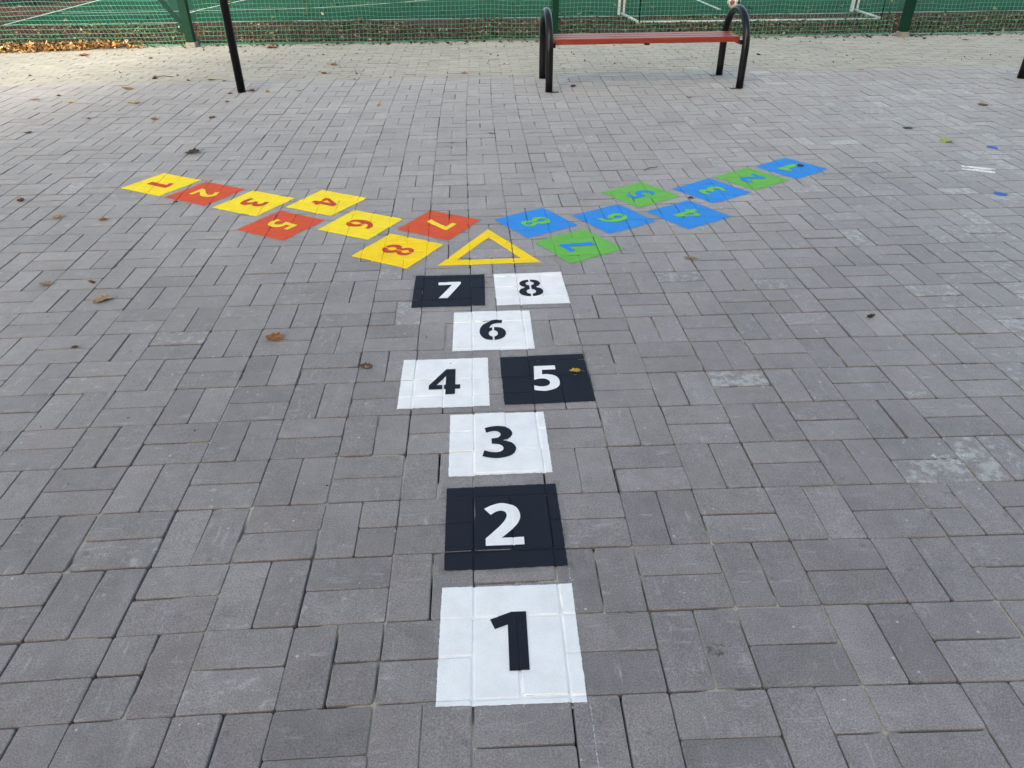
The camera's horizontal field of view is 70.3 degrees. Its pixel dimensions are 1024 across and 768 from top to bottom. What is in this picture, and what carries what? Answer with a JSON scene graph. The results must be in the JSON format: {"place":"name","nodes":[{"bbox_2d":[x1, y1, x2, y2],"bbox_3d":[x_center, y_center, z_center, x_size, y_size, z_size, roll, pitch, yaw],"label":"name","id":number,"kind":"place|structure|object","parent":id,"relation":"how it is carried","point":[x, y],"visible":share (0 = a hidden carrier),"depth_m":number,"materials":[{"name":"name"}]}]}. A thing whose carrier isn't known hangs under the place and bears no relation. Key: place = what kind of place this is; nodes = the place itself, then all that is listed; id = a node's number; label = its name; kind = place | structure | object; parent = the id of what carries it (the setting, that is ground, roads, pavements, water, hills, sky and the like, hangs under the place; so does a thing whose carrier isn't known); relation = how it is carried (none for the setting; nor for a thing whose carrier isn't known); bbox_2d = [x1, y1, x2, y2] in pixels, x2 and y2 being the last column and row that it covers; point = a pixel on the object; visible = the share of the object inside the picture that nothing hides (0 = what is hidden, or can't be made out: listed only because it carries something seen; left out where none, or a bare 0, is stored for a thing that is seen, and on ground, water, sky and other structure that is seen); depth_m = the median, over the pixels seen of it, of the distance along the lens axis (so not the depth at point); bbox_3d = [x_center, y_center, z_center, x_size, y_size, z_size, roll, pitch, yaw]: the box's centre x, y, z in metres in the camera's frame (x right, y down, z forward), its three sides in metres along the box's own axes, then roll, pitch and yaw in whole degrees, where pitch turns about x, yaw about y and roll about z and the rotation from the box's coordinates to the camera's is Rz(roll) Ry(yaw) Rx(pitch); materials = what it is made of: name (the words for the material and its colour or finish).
{"place":"outdoors","nodes":[
{"label":"outdoors","id":0,"kind":"place"},
{"bbox_2d":[0,67,1023,767],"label":"plaza paving","id":1,"kind":"structure","parent":0,"point":[930,639],"depth_m":2.25,"materials":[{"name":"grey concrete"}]},
{"bbox_2d":[39,280,56,284],"bbox_3d":[-1.986,-0.432,3.107,0.054,0.012,0.054,28,43,36],"label":"fallen leaf","id":2,"kind":"object","parent":1,"relation":"on","point":[49,282],"visible":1,"depth_m":3.11,"materials":[{"name":"beige plant"}]},
{"bbox_2d":[52,213,63,217],"bbox_3d":[-2.353,-0.871,3.777,0.079,0.010,0.049,-3,40,-2],"label":"fallen leaf","id":3,"kind":"object","parent":1,"relation":"on","point":[59,215],"visible":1,"depth_m":3.78,"materials":[{"name":"beige plant"}]},
{"bbox_2d":[92,295,116,302],"bbox_3d":[-1.668,-0.351,2.977,0.105,0.014,0.063,-13,33,-9],"label":"fallen leaf","id":4,"kind":"object","parent":1,"relation":"on","point":[100,298],"visible":1,"depth_m":2.98,"materials":[{"name":"beige plant"}]},
{"bbox_2d":[122,173,200,195],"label":"painted square","id":5,"kind":"structure","parent":1,"relation":"on","point":[161,184],"depth_m":4.21,"materials":[{"name":"yellow paint"}]},
{"bbox_2d":[184,148,204,152],"bbox_3d":[-2.078,-1.519,4.741,0.111,0.023,0.084,9,35,13],"label":"fallen leaf","id":6,"kind":"object","parent":1,"relation":"on","point":[193,150],"visible":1,"depth_m":4.76,"materials":[{"name":"plant"}]},
{"bbox_2d":[164,182,244,206],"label":"painted square","id":7,"kind":"structure","parent":1,"relation":"on","point":[205,193],"depth_m":4.07,"materials":[{"name":"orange paint"}]},
{"bbox_2d":[219,0,245,92],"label":"black pole","id":8,"kind":"object","parent":1,"relation":"on","point":[231,40],"visible":1,"depth_m":6.06,"materials":[{"name":"black metal"}]},
{"bbox_2d":[212,190,293,215],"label":"painted square","id":9,"kind":"structure","parent":1,"relation":"on","point":[254,203],"depth_m":3.94,"materials":[{"name":"yellow paint"}]},
{"bbox_2d":[265,331,287,340],"bbox_3d":[-0.878,-0.173,2.699,0.062,0.015,0.080,-28,42,-35],"label":"fallen leaf","id":10,"kind":"object","parent":1,"relation":"on","point":[278,336],"visible":1,"depth_m":2.71,"materials":[{"name":"brown plant"}]},
{"bbox_2d":[237,211,324,239],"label":"painted square","id":11,"kind":"structure","parent":1,"relation":"on","point":[283,225],"depth_m":3.66,"materials":[{"name":"red paint"}]},
{"bbox_2d":[287,190,365,215],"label":"painted square","id":12,"kind":"structure","parent":1,"relation":"on","point":[324,202],"depth_m":3.94,"materials":[{"name":"yellow paint"}]},
{"bbox_2d":[318,210,401,239],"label":"painted square","id":13,"kind":"structure","parent":1,"relation":"on","point":[358,224],"depth_m":3.66,"materials":[{"name":"yellow paint"}]},
{"bbox_2d":[360,362,372,367],"bbox_3d":[-0.515,-0.065,2.535,0.065,0.010,0.041,9,31,14],"label":"fallen leaf","id":14,"kind":"object","parent":1,"relation":"on","point":[366,364],"visible":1,"depth_m":2.54,"materials":[{"name":"brown plant"}]},
{"bbox_2d":[352,233,443,268],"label":"painted square","id":15,"kind":"structure","parent":1,"relation":"on","point":[406,252],"depth_m":3.38,"materials":[{"name":"yellow paint"}]},
{"bbox_2d":[398,211,478,239],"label":"painted square","id":16,"kind":"structure","parent":1,"relation":"on","point":[443,226],"depth_m":3.65,"materials":[{"name":"red paint"}]},
{"bbox_2d":[396,358,489,408],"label":"painted square","id":17,"kind":"structure","parent":1,"relation":"on","point":[462,382],"depth_m":2.44,"materials":[{"name":"white paint"}]},
{"bbox_2d":[411,273,486,307],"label":"painted square","id":18,"kind":"structure","parent":1,"relation":"on","point":[456,290],"depth_m":3.02,"materials":[{"name":"black paint"}]},
{"bbox_2d":[438,229,539,265],"bbox_3d":[-0.110,-0.651,3.424,0.467,0.004,0.427,-2,34,-2],"label":"painted triangle","id":19,"kind":"object","parent":1,"relation":"on","point":[525,257],"visible":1,"depth_m":3.33,"materials":[{"name":"yellow paint"}]},
{"bbox_2d":[451,310,534,350],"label":"painted square","id":20,"kind":"structure","parent":1,"relation":"on","point":[505,330],"depth_m":2.74,"materials":[{"name":"white paint"}]},
{"bbox_2d":[444,412,552,476],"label":"painted square","id":21,"kind":"structure","parent":1,"relation":"on","point":[507,443],"depth_m":2.16,"materials":[{"name":"white paint"}]},
{"bbox_2d":[441,483,573,570],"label":"painted square","id":22,"kind":"structure","parent":1,"relation":"on","point":[523,523],"depth_m":1.87,"materials":[{"name":"black paint"}]},
{"bbox_2d":[434,580,591,711],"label":"painted square","id":23,"kind":"structure","parent":1,"relation":"on","point":[504,645],"depth_m":1.58,"materials":[{"name":"white paint"}]},
{"bbox_2d":[21,83,1013,577],"bbox_3d":[0.267,-1.114,4.113,7.979,0.007,6.092,-2,34,-2],"label":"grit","id":24,"kind":"object","parent":1,"relation":"on","point":[335,453],"visible":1,"depth_m":3.21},
{"bbox_2d":[494,272,569,305],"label":"painted square","id":25,"kind":"structure","parent":1,"relation":"on","point":[542,288],"depth_m":3.04,"materials":[{"name":"white paint"}]},
{"bbox_2d":[494,208,575,237],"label":"painted square","id":26,"kind":"structure","parent":1,"relation":"on","point":[540,221],"depth_m":3.67,"materials":[{"name":"blue paint"}]},
{"bbox_2d":[500,352,595,406],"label":"painted square","id":27,"kind":"structure","parent":1,"relation":"on","point":[539,379],"depth_m":2.46,"materials":[{"name":"black paint"}]},
{"bbox_2d":[569,368,579,371],"bbox_3d":[0.223,-0.048,2.498,0.052,0.013,0.015,-4,34,-5],"label":"fallen leaf","id":28,"kind":"object","parent":27,"relation":"on","point":[575,370],"visible":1,"depth_m":2.50,"materials":[{"name":"yellow plant"}]},
{"bbox_2d":[535,229,626,262],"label":"painted square","id":29,"kind":"structure","parent":1,"relation":"on","point":[579,242],"depth_m":3.42,"materials":[{"name":"green paint"}]},
{"bbox_2d":[572,204,654,233],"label":"painted square","id":30,"kind":"structure","parent":1,"relation":"on","point":[614,218],"depth_m":3.71,"materials":[{"name":"blue paint"}]},
{"bbox_2d":[602,182,679,207],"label":"painted square","id":31,"kind":"structure","parent":1,"relation":"on","point":[643,195],"depth_m":4.01,"materials":[{"name":"green paint"}]},
{"bbox_2d":[539,4,749,92],"bbox_3d":[1.118,-2.940,6.311,1.712,0.615,0.647,-2,34,-3],"label":"park bench","id":32,"kind":"object","parent":1,"relation":"on","point":[549,40],"visible":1,"depth_m":6.10,"materials":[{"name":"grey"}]},
{"bbox_2d":[648,200,728,228],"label":"painted square","id":33,"kind":"structure","parent":1,"relation":"on","point":[686,209],"depth_m":3.75,"materials":[{"name":"blue paint"}]},
{"bbox_2d":[673,178,750,202],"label":"painted square","id":34,"kind":"structure","parent":1,"relation":"on","point":[710,192],"depth_m":4.05,"materials":[{"name":"blue paint"}]},
{"bbox_2d":[715,167,787,189],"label":"painted square","id":35,"kind":"structure","parent":1,"relation":"on","point":[755,179],"depth_m":4.23,"materials":[{"name":"green paint"}]},
{"bbox_2d":[755,158,826,178],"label":"painted square","id":36,"kind":"structure","parent":1,"relation":"on","point":[788,167],"depth_m":4.38,"materials":[{"name":"blue paint"}]},
{"bbox_2d":[939,137,956,141],"bbox_3d":[2.904,-1.622,4.839,0.103,0.022,0.075,19,38,27],"label":"fallen leaf","id":37,"kind":"object","parent":1,"relation":"on","point":[945,139],"visible":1,"depth_m":4.86,"materials":[{"name":"yellow plant"}]},
{"bbox_2d":[931,449,974,464],"bbox_3d":[1.283,0.212,2.104,0.138,0.003,0.069,-2,34,-2],"label":"paint smear","id":38,"kind":"object","parent":1,"relation":"on","point":[933,455],"visible":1,"depth_m":2.11,"materials":[{"name":"grey paint"}]},
{"bbox_2d":[961,165,995,172],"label":"paint marks","id":39,"kind":"object","parent":1,"relation":"on","point":[981,169],"visible":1,"depth_m":4.34,"materials":[{"name":"white paint"}]},
{"bbox_2d":[993,192,1007,195],"bbox_3d":[2.675,-1.040,3.979,0.070,0.004,0.070,-2,34,-2],"label":"painted dot","id":40,"kind":"object","parent":1,"relation":"on","point":[1000,193],"visible":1,"depth_m":3.98,"materials":[{"name":"blue paint"}]},
{"bbox_2d":[1017,58,1023,78],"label":"park bench","id":41,"kind":"object","parent":1,"relation":"on","point":[1020,75],"visible":1,"depth_m":6.49,"materials":[{"name":"grey metal"}]},
{"bbox_2d":[0,31,1023,85],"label":"old paving strip","id":42,"kind":"object","parent":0,"point":[99,66],"visible":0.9,"depth_m":7.53,"materials":[{"name":"grey concrete"}]},
{"bbox_2d":[0,39,146,52],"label":"leaf drift","id":43,"kind":"object","parent":42,"relation":"on","point":[19,47],"visible":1,"depth_m":8.15,"materials":[{"name":"brown plant"}]},
{"bbox_2d":[1,34,1020,79],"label":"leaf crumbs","id":44,"kind":"object","parent":42,"relation":"on","point":[490,54],"visible":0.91,"depth_m":7.68,"materials":[{"name":"brown plant"}]},
{"bbox_2d":[0,0,1023,47],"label":"net fence","id":45,"kind":"object","parent":42,"relation":"on","point":[184,24],"visible":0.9,"depth_m":8.39,"materials":[{"name":"green paint"}]},
{"bbox_2d":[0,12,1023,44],"bbox_3d":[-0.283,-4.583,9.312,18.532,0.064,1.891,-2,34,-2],"label":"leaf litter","id":46,"kind":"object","parent":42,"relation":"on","point":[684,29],"visible":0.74,"depth_m":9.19,"materials":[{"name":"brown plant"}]},
{"bbox_2d":[118,32,1022,48],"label":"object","id":47,"kind":"object","parent":42,"relation":"on","point":[388,43],"visible":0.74,"depth_m":8.45,"materials":[{"name":"brown plant"}]},
{"bbox_2d":[0,0,1023,45],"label":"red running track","id":48,"kind":"structure","parent":0,"point":[43,8],"depth_m":9.61,"materials":[{"name":"red rubber"}]},
{"bbox_2d":[20,45,1006,83],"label":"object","id":49,"kind":"object","parent":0,"point":[438,63],"visible":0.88,"depth_m":7.34,"materials":[{"name":"brown plant"}]},
{"bbox_2d":[8,0,1023,24],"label":"green sports court","id":50,"kind":"object","parent":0,"point":[599,7],"depth_m":11.10,"materials":[{"name":"green rubber"}]},
{"bbox_2d":[4,0,98,24],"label":"court line","id":51,"kind":"object","parent":50,"relation":"on","point":[53,12],"visible":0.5,"depth_m":11.22,"materials":[{"name":"white paint"}]},
{"bbox_2d":[190,0,242,12],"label":"court line","id":52,"kind":"object","parent":50,"relation":"on","point":[214,6],"visible":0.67,"depth_m":11.53,"materials":[{"name":"white paint"}]},
{"bbox_2d":[95,0,424,12],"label":"court line","id":53,"kind":"object","parent":50,"relation":"on","point":[251,9],"visible":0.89,"depth_m":11.26,"materials":[{"name":"white paint"}]},
{"bbox_2d":[0,0,996,23],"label":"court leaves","id":54,"kind":"object","parent":50,"relation":"on","point":[789,11],"visible":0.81,"depth_m":10.98,"materials":[{"name":"brown plant"}]},
{"bbox_2d":[17,10,1023,24],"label":"court line","id":55,"kind":"object","parent":50,"relation":"on","point":[510,17],"visible":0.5,"depth_m":10.22,"materials":[{"name":"white paint"}]},
{"bbox_2d":[727,0,740,8],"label":"football","id":56,"kind":"object","parent":50,"relation":"on","point":[729,2],"visible":0.48,"depth_m":10.76,"materials":[{"name":"white leather"}]},
{"bbox_2d":[618,0,885,22],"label":"handball goal","id":57,"kind":"object","parent":50,"relation":"on","point":[621,3],"visible":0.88,"depth_m":9.67,"materials":[{"name":"white paint"}]},
{"label":"ground","id":58,"kind":"structure","parent":0,"visible":0},
{"bbox_2d":[43,32,1023,48],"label":"kerb edging","id":59,"kind":"object","parent":58,"relation":"on","point":[486,41],"visible":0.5,"depth_m":8.52,"materials":[{"name":"concrete"}]}
]}

